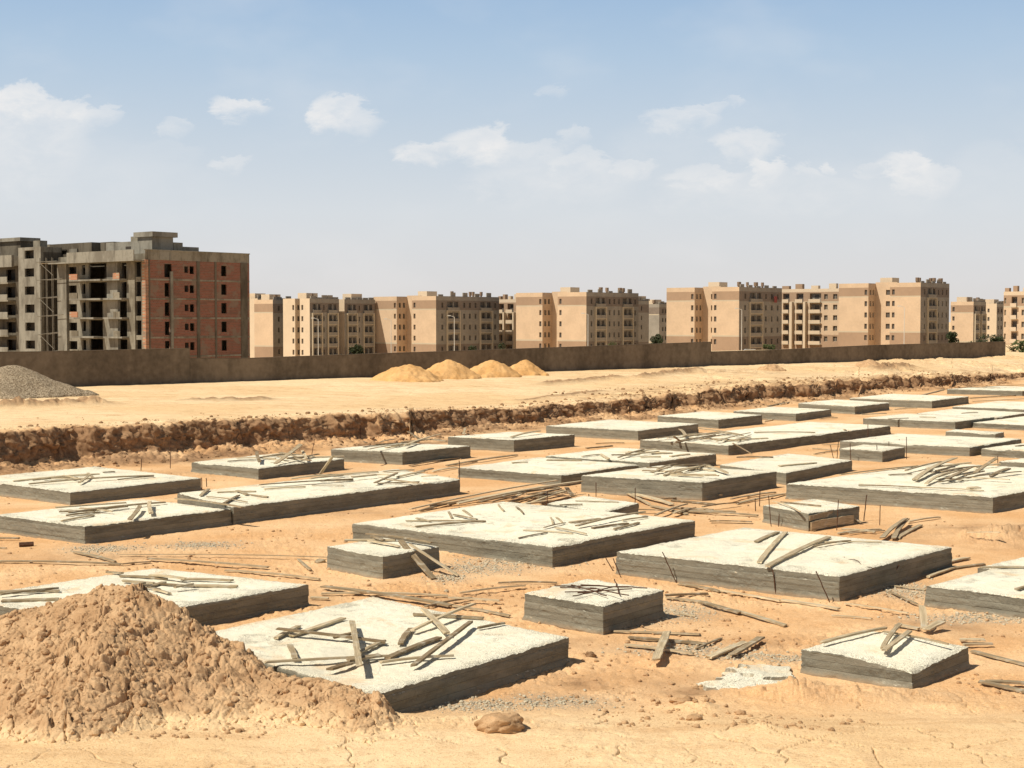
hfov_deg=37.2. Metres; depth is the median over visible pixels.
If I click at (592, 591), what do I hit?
steel rod
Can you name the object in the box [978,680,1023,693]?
wooden board
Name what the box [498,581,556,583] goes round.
wooden board
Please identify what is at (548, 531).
wooden board
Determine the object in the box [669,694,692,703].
soil lump
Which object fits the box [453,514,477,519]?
wooden board
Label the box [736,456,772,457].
wooden board
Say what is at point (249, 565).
wooden board
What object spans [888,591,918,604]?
wooden board
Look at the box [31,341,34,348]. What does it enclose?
window
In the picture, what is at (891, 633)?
wooden board
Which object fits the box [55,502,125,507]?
wooden board
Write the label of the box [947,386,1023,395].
concrete footing
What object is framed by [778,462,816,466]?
wooden board
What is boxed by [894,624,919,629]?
wooden board
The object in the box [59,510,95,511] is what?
wooden board
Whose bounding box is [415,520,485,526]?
wooden board
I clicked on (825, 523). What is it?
form board
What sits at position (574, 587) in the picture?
steel rod
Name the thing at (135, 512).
wooden board
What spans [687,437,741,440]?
wooden board
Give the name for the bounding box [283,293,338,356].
apartment block
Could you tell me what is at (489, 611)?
wooden board
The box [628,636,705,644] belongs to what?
wooden board
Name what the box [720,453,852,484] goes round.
concrete footing
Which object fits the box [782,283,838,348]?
apartment block
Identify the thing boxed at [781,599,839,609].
wooden board
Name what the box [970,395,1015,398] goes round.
wooden board
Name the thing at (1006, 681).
wooden board
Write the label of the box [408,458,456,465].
wooden board
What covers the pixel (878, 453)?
concrete footing
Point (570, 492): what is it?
wooden board
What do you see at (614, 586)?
steel rod
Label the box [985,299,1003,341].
apartment block
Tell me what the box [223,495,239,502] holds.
wooden board
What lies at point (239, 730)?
soil crumbs
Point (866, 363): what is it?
soil heap
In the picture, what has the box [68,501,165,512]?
wooden board
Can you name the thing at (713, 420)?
concrete footing
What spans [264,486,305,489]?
wooden board
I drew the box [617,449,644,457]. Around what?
wooden board
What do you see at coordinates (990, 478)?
wooden board
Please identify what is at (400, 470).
wooden board
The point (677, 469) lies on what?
wooden board
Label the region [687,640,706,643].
wooden board
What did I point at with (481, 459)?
wooden board
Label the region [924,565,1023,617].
concrete footing
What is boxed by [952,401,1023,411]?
concrete footing
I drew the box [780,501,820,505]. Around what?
wooden board
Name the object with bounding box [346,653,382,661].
wooden board
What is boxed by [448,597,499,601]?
wooden board
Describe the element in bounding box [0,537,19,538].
wooden board
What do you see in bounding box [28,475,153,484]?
wooden board
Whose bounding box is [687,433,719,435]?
wooden board
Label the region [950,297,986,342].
apartment block
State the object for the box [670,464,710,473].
wooden board
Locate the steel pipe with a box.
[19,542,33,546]
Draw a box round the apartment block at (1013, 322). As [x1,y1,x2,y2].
[1003,286,1023,344]
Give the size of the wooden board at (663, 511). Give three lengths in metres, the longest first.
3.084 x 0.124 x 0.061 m
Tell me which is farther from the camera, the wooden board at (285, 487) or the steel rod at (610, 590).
the wooden board at (285, 487)
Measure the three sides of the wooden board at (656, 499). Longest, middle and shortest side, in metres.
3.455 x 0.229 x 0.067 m
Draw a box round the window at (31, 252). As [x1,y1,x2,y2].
[29,251,33,258]
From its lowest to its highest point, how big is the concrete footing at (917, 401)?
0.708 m
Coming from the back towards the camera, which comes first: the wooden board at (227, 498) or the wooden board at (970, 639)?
the wooden board at (227, 498)
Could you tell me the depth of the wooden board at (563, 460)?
60.34 m
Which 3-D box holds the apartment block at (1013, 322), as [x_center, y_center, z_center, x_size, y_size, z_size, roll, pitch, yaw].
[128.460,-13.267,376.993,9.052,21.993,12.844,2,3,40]
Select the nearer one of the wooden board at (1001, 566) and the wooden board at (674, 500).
the wooden board at (1001, 566)
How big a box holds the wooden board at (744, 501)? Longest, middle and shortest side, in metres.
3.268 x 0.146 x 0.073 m
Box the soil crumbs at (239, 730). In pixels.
[3,412,1023,740]
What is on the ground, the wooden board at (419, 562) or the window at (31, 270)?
the wooden board at (419, 562)
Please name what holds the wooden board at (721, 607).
on the ground
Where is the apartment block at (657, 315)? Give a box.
[649,300,666,343]
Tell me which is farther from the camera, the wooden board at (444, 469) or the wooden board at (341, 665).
the wooden board at (444, 469)
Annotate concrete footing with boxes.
[0,466,202,504]
[0,499,231,543]
[0,568,309,625]
[177,469,459,524]
[191,453,344,479]
[216,596,569,712]
[326,538,439,578]
[331,443,470,464]
[352,502,694,567]
[448,432,574,451]
[457,457,638,485]
[522,579,664,634]
[546,420,698,440]
[546,448,715,467]
[547,496,638,514]
[581,465,777,500]
[615,528,951,601]
[639,422,890,454]
[657,411,762,428]
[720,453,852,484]
[733,407,830,420]
[762,499,859,530]
[785,463,1023,513]
[798,400,888,414]
[800,632,970,688]
[839,433,1021,455]
[839,445,904,461]
[849,394,968,407]
[863,413,993,429]
[917,409,1023,419]
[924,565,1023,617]
[945,429,1003,437]
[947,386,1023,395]
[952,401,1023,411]
[972,416,1023,430]
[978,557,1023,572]
[981,443,1023,457]
[999,458,1023,466]
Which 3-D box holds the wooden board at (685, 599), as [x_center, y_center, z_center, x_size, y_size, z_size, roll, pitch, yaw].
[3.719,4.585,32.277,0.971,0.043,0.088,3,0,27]
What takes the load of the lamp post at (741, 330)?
on the ground
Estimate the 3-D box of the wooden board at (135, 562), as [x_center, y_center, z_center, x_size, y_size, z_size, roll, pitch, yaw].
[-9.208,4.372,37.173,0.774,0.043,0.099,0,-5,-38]
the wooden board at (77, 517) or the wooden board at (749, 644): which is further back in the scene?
the wooden board at (77, 517)
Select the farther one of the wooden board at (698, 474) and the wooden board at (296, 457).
the wooden board at (296, 457)
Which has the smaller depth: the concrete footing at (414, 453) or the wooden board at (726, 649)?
the wooden board at (726, 649)
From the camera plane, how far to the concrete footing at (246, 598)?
30.87 m
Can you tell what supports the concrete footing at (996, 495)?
on the ground
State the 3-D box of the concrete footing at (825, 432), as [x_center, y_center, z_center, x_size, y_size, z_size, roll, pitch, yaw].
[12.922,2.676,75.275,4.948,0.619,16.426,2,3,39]
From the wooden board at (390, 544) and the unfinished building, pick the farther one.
the unfinished building
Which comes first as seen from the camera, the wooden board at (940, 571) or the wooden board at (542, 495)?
the wooden board at (940, 571)
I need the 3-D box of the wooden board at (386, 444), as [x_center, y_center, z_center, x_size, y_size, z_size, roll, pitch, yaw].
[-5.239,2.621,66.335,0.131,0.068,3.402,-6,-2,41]
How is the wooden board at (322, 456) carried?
on the concrete footing at (262, 469)
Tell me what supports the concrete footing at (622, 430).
on the ground
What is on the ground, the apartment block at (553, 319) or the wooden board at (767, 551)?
the apartment block at (553, 319)
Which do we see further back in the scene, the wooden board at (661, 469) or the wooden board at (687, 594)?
the wooden board at (661, 469)
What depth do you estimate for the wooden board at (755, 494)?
51.95 m
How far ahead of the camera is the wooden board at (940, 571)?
35.80 m
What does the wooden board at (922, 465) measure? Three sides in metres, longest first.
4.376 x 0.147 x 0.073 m
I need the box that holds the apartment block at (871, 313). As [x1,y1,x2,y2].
[838,277,948,346]
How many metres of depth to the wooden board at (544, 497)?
49.96 m
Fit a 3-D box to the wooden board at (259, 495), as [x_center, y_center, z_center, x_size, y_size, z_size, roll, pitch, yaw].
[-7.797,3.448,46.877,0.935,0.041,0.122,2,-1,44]
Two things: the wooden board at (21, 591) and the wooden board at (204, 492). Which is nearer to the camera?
the wooden board at (21, 591)
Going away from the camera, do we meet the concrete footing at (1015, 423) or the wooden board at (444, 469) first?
the wooden board at (444, 469)
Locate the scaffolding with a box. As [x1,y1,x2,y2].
[37,257,63,350]
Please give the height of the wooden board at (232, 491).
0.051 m
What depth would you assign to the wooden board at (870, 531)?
42.91 m
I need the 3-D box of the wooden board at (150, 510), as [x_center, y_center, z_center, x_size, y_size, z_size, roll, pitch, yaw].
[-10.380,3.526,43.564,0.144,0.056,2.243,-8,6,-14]
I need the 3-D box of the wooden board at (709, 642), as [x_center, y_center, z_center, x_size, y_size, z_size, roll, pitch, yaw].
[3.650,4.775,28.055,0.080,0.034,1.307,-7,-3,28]
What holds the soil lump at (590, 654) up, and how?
on the ground
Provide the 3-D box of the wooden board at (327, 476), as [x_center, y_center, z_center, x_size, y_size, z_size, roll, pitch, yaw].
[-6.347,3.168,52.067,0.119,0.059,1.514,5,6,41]
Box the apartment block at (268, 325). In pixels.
[254,294,290,357]
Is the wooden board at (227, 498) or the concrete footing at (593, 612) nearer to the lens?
the concrete footing at (593, 612)
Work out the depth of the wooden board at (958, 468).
53.79 m
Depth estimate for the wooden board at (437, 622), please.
27.04 m
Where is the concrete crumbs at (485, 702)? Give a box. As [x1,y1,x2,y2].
[39,538,1021,712]
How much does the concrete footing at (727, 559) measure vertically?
0.717 m
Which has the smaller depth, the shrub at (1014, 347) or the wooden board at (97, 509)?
the wooden board at (97, 509)
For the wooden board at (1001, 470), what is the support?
on the concrete footing at (996, 495)
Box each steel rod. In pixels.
[554,585,633,587]
[560,587,590,588]
[565,591,601,592]
[571,584,606,595]
[573,586,612,595]
[577,588,631,592]
[581,584,646,588]
[590,587,628,595]
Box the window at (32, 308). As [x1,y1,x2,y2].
[30,305,34,312]
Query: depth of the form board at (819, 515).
43.58 m
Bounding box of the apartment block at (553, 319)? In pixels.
[516,287,638,348]
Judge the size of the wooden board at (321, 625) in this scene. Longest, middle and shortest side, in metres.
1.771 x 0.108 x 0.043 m
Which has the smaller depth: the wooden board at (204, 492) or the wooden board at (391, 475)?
the wooden board at (204, 492)
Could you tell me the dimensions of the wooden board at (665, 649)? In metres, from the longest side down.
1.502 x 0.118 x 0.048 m
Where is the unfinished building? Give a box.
[0,231,249,358]
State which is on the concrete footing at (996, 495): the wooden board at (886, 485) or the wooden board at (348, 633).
the wooden board at (886, 485)
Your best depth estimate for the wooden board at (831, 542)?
36.77 m
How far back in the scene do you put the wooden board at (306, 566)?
36.88 m
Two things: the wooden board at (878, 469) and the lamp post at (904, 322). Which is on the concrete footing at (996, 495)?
the wooden board at (878, 469)
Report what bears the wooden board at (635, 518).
on the concrete footing at (497, 533)
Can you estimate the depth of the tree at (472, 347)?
329.98 m
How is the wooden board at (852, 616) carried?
on the ground
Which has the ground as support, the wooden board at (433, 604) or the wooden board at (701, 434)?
the wooden board at (433, 604)
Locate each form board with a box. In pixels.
[809,511,832,520]
[810,515,853,529]
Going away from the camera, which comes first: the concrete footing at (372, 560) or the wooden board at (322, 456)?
the concrete footing at (372, 560)
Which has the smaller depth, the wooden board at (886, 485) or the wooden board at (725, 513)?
the wooden board at (725, 513)
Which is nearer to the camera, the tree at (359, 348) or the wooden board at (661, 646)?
the wooden board at (661, 646)
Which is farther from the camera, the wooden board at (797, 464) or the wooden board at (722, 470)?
the wooden board at (797, 464)
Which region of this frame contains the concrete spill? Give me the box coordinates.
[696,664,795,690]
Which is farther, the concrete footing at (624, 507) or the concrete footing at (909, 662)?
the concrete footing at (624, 507)
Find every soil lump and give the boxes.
[314,558,325,562]
[474,712,524,733]
[585,651,596,657]
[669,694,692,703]
[686,714,702,720]
[734,709,745,714]
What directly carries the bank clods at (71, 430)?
on the ground
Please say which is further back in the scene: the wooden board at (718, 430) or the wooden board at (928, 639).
the wooden board at (718, 430)
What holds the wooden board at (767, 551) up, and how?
on the concrete footing at (727, 559)
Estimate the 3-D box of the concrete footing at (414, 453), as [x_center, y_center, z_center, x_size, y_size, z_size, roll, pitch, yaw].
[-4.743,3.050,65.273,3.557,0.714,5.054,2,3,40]
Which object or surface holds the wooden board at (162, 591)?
on the concrete footing at (246, 598)
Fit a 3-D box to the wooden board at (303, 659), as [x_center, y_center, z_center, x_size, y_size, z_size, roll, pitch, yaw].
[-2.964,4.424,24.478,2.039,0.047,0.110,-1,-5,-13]
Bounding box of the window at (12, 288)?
[11,287,14,297]
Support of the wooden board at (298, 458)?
on the wooden board
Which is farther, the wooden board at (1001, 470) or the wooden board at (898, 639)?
the wooden board at (1001, 470)
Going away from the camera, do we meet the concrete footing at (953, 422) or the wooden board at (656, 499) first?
the wooden board at (656, 499)
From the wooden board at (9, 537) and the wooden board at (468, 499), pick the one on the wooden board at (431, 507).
the wooden board at (468, 499)
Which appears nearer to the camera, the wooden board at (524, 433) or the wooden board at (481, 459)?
the wooden board at (481, 459)
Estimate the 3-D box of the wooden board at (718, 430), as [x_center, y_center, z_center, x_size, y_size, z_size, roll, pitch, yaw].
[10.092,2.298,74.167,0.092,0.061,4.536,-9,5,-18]
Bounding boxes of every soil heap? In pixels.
[757,364,786,370]
[854,359,879,366]
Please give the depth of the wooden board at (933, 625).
29.13 m
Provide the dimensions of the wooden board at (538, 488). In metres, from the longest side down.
5.759 x 0.172 x 0.048 m
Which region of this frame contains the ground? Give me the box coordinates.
[0,322,1023,767]
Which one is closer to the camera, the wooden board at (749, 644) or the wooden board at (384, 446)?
the wooden board at (749, 644)
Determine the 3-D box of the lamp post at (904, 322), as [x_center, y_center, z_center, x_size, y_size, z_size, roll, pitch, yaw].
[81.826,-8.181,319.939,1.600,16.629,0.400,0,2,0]
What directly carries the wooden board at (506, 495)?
on the ground
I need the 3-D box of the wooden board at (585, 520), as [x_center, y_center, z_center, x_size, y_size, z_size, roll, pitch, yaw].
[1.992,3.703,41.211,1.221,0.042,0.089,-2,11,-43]
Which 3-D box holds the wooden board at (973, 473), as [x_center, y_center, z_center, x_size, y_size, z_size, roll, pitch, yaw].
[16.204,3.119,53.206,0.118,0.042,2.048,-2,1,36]
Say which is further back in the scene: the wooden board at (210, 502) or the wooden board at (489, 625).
the wooden board at (210, 502)
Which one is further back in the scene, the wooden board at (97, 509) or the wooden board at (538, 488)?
the wooden board at (538, 488)
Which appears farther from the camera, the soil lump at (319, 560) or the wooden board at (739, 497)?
the wooden board at (739, 497)
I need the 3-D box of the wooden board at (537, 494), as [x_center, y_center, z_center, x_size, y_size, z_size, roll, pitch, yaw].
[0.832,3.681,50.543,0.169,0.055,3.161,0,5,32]
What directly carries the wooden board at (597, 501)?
on the concrete footing at (624, 507)
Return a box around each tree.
[348,346,358,353]
[353,344,363,353]
[468,345,476,349]
[498,343,505,348]
[650,334,663,343]
[763,344,775,349]
[946,331,958,342]
[968,334,989,341]
[989,334,1004,341]
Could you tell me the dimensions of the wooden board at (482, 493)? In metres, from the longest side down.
7.738 x 0.216 x 0.074 m
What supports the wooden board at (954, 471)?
on the concrete footing at (996, 495)
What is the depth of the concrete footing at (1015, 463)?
59.50 m
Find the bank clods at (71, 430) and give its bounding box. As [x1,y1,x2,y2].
[0,369,1011,472]
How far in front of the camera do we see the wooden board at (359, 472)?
53.71 m
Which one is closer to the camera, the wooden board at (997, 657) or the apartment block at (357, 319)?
the wooden board at (997, 657)
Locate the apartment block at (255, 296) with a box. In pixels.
[250,293,263,357]
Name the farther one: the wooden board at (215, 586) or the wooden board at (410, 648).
the wooden board at (215, 586)
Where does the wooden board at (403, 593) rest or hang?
on the ground
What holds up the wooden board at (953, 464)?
on the wooden board
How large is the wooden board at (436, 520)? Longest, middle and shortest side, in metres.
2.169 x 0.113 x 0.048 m
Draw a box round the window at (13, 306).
[12,305,15,314]
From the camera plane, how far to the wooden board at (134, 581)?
31.60 m
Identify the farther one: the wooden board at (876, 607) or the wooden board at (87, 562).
the wooden board at (87, 562)
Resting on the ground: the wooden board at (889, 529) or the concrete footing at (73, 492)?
the concrete footing at (73, 492)
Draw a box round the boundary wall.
[0,341,1005,386]
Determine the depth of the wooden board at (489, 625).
27.12 m
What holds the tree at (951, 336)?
on the ground
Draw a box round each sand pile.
[370,364,443,381]
[427,359,481,379]
[470,360,521,377]
[510,360,548,375]
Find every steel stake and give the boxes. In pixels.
[662,552,676,582]
[816,571,829,601]
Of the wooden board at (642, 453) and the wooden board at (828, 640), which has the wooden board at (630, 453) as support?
the wooden board at (642, 453)
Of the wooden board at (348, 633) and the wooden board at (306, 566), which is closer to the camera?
the wooden board at (348, 633)
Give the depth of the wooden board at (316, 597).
32.45 m
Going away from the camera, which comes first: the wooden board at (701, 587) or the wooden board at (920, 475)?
the wooden board at (701, 587)
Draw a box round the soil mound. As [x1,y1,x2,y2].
[0,583,420,751]
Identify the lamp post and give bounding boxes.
[315,318,318,354]
[447,315,454,350]
[735,308,741,349]
[901,306,904,338]
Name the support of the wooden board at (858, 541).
on the concrete footing at (727, 559)
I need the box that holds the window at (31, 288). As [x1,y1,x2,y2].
[30,287,33,294]
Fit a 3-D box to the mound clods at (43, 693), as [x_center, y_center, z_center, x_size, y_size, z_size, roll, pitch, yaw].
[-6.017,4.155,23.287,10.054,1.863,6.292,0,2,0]
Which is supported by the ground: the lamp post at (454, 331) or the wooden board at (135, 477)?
the lamp post at (454, 331)
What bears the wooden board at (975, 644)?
on the ground
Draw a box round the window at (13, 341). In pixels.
[12,340,15,349]
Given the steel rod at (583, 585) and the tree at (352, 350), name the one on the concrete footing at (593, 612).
the steel rod at (583, 585)
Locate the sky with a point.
(368, 148)
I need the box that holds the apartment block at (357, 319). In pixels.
[339,294,374,354]
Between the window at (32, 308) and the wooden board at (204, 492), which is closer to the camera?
the wooden board at (204, 492)
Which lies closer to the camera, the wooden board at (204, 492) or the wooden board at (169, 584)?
the wooden board at (169, 584)
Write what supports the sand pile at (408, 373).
on the ground
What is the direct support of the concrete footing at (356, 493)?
on the ground
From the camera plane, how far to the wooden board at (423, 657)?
25.16 m
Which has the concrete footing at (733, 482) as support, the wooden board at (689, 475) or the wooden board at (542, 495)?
the wooden board at (689, 475)
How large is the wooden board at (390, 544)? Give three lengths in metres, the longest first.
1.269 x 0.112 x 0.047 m
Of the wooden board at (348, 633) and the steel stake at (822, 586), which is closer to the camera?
the wooden board at (348, 633)
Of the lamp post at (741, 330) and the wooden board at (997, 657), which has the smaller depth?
the wooden board at (997, 657)
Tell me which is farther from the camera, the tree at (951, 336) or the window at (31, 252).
the tree at (951, 336)
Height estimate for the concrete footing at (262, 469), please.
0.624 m
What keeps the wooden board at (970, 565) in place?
on the ground
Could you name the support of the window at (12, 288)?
in the unfinished building
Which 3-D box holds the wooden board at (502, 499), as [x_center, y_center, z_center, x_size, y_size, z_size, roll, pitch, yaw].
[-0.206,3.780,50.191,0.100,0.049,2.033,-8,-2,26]
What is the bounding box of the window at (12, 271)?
[11,270,14,279]
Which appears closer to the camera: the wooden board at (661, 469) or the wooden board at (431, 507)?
the wooden board at (431, 507)
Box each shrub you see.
[1005,340,1023,351]
[1017,340,1023,352]
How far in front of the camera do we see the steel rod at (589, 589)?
30.24 m
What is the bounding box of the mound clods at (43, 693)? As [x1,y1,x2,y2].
[0,583,417,750]
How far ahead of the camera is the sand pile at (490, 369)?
120.84 m
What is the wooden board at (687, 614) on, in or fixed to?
on the ground
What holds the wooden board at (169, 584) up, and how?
on the concrete footing at (246, 598)
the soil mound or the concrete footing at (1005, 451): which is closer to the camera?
the soil mound
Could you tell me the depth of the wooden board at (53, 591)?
30.53 m
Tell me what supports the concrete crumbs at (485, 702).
on the ground
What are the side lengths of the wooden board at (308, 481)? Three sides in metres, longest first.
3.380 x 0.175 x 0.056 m
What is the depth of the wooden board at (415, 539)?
37.23 m
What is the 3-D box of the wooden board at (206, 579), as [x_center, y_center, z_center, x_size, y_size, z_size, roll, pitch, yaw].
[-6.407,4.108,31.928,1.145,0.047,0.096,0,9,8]
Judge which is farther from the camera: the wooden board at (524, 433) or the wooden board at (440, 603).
the wooden board at (524, 433)
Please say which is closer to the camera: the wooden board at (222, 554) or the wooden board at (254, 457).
the wooden board at (222, 554)
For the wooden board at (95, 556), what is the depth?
38.11 m
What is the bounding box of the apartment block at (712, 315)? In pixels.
[666,282,781,350]
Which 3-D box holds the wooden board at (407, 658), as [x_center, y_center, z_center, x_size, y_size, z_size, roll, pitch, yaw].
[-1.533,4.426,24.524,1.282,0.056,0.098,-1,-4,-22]
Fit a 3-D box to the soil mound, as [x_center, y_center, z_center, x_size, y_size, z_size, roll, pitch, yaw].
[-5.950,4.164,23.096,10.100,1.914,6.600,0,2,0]
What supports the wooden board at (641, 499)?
on the ground
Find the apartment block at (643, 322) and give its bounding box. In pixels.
[638,296,649,343]
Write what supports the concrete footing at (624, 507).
on the ground
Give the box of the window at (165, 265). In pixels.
[164,264,167,276]
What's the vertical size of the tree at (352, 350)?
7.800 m
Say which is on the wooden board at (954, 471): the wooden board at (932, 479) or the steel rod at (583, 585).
the wooden board at (932, 479)
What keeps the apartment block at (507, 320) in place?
on the ground
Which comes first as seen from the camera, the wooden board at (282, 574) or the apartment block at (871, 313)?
the wooden board at (282, 574)
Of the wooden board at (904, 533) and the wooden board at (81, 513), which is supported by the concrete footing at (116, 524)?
the wooden board at (81, 513)
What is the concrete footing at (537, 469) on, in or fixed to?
on the ground
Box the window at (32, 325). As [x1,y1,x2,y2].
[30,323,34,330]
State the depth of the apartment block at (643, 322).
472.18 m
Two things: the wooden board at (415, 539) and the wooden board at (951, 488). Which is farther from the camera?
the wooden board at (951, 488)
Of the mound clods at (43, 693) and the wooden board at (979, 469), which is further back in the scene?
the wooden board at (979, 469)
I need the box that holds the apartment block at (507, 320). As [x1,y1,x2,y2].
[498,294,515,348]
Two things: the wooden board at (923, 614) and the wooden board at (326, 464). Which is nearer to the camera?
the wooden board at (923, 614)
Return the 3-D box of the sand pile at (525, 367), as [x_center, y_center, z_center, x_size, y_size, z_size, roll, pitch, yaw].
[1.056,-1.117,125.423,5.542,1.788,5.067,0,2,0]
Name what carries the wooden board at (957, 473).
on the wooden board at (978, 475)
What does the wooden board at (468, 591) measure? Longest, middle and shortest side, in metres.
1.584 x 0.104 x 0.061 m
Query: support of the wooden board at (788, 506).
on the concrete footing at (790, 517)
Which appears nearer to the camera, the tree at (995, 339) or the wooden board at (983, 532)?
the wooden board at (983, 532)
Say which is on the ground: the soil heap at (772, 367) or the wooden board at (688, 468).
the soil heap at (772, 367)
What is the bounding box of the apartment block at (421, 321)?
[373,291,498,352]
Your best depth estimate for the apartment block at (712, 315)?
396.88 m
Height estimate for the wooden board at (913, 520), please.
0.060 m
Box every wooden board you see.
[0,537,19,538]
[0,560,120,564]
[0,587,58,595]
[0,589,59,592]
[1,597,58,601]
[13,473,99,481]
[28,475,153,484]
[33,477,70,480]
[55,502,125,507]
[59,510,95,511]
[60,515,94,521]
[66,512,99,515]
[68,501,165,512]
[73,551,116,562]
[78,474,90,482]
[79,507,112,511]
[105,571,123,573]
[117,476,153,479]
[118,554,326,557]
[119,575,167,579]
[120,561,150,564]
[121,579,154,583]
[127,505,141,519]
[146,581,166,586]
[147,501,152,513]
[148,558,269,567]
[148,574,186,579]
[152,589,171,594]
[160,583,193,586]
[173,583,193,587]
[174,498,244,507]
[180,578,233,581]
[194,584,238,587]
[199,488,209,495]
[206,496,247,501]
[217,491,255,492]
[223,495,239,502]
[224,569,320,579]
[236,457,275,458]
[249,494,268,497]
[255,451,260,461]
[259,478,352,484]
[260,452,295,457]
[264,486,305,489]
[264,655,390,663]
[273,625,300,638]
[274,444,302,463]
[276,627,385,643]
[277,456,311,460]
[286,455,308,458]
[287,644,297,658]
[289,617,345,636]
[290,474,335,478]
[297,559,311,569]
[308,456,343,457]
[309,474,343,478]
[310,596,328,599]
[319,455,334,474]
[320,585,452,606]
[321,592,447,596]
[326,661,355,670]
[333,631,358,638]
[341,471,377,474]
[344,539,396,540]
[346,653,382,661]
[349,620,362,666]
[351,474,376,477]
[360,642,381,653]
[363,442,417,446]
[365,533,433,542]
[367,540,399,546]
[368,444,400,449]
[370,535,385,540]
[373,472,397,482]
[377,481,419,483]
[379,654,453,663]
[383,469,414,471]
[384,636,441,658]
[385,479,418,483]
[396,471,424,477]
[398,540,435,579]
[398,628,411,644]
[405,520,474,521]
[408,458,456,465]
[408,543,458,575]
[409,480,557,509]
[410,603,475,631]
[410,620,472,666]
[412,434,440,441]
[413,613,483,619]
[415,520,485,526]
[419,502,454,510]
[421,608,449,633]
[424,597,471,606]
[429,487,559,506]
[432,467,457,471]
[445,454,517,465]
[447,482,578,504]
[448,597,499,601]
[451,605,510,616]
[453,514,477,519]
[456,480,582,503]
[459,585,525,593]
[477,622,504,628]
[479,488,544,502]
[491,496,513,501]
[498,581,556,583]
[510,430,539,437]
[510,488,561,501]
[518,532,547,537]
[523,500,553,503]
[523,529,572,533]
[530,490,566,503]
[535,490,563,498]
[546,459,581,460]
[554,527,586,534]
[565,487,574,496]
[568,518,600,522]
[575,500,618,502]
[575,511,645,525]
[586,445,612,447]
[591,522,628,528]
[613,522,639,529]
[614,630,700,634]
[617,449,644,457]
[622,516,648,520]
[624,643,694,654]
[626,451,659,455]
[627,493,650,504]
[628,451,672,452]
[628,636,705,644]
[632,493,673,504]
[642,470,682,472]
[649,505,688,514]
[651,466,671,472]
[652,631,670,660]
[654,503,687,515]
[656,433,697,438]
[663,466,694,471]
[665,592,708,595]
[665,597,707,601]
[669,453,689,456]
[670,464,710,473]
[671,499,715,504]
[671,507,695,513]
[671,507,713,509]
[671,510,735,511]
[673,464,708,465]
[675,434,715,442]
[676,474,703,476]
[677,473,718,475]
[677,583,720,591]
[679,613,696,616]
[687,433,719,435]
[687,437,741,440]
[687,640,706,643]
[689,511,758,515]
[695,637,722,648]
[698,428,737,433]
[698,600,740,613]
[701,434,730,438]
[702,502,738,506]
[706,465,728,473]
[706,640,746,658]
[709,520,751,521]
[716,432,750,441]
[718,589,780,601]
[724,437,768,441]
[728,636,764,654]
[730,495,749,499]
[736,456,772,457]
[736,493,785,503]
[736,609,786,626]
[749,491,775,496]
[754,431,814,432]
[754,531,779,542]
[757,531,787,563]
[765,536,830,567]
[772,501,800,511]
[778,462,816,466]
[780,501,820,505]
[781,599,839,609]
[814,540,850,546]
[820,626,887,642]
[825,541,881,542]
[831,615,872,618]
[837,528,881,533]
[839,465,918,474]
[841,528,875,532]
[844,603,908,613]
[847,530,884,533]
[858,484,918,487]
[879,518,907,538]
[880,623,901,648]
[881,630,911,650]
[882,631,948,644]
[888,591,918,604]
[890,585,925,589]
[891,518,909,538]
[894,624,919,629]
[897,524,922,538]
[905,461,941,470]
[907,516,940,522]
[913,457,957,479]
[918,605,927,628]
[919,487,983,490]
[922,620,945,630]
[924,472,948,483]
[926,462,971,468]
[926,566,957,577]
[933,468,964,477]
[938,471,1021,482]
[940,465,981,471]
[945,466,973,478]
[952,557,970,561]
[952,563,985,569]
[959,638,985,641]
[962,642,992,645]
[964,471,984,475]
[966,486,980,488]
[967,531,1000,532]
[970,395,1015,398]
[970,650,1023,665]
[971,477,1009,479]
[973,457,997,472]
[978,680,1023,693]
[979,566,1023,567]
[985,679,1023,684]
[989,468,1010,476]
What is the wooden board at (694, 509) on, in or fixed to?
on the ground
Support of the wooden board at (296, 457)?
on the wooden board at (298, 458)
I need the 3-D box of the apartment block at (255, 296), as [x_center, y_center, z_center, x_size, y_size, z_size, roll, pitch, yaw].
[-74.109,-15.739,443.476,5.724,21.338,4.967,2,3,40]
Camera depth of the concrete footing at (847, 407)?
98.85 m
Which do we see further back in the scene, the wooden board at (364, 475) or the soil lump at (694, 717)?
the wooden board at (364, 475)
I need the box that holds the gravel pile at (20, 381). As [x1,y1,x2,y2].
[0,365,98,398]
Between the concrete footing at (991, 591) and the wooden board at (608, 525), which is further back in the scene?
the wooden board at (608, 525)
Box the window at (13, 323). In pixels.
[12,322,15,332]
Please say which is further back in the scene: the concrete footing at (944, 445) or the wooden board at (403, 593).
the concrete footing at (944, 445)
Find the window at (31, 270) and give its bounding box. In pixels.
[30,269,33,276]
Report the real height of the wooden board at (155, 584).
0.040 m
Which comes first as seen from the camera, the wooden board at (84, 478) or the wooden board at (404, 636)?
the wooden board at (404, 636)
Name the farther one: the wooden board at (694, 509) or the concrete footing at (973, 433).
the concrete footing at (973, 433)

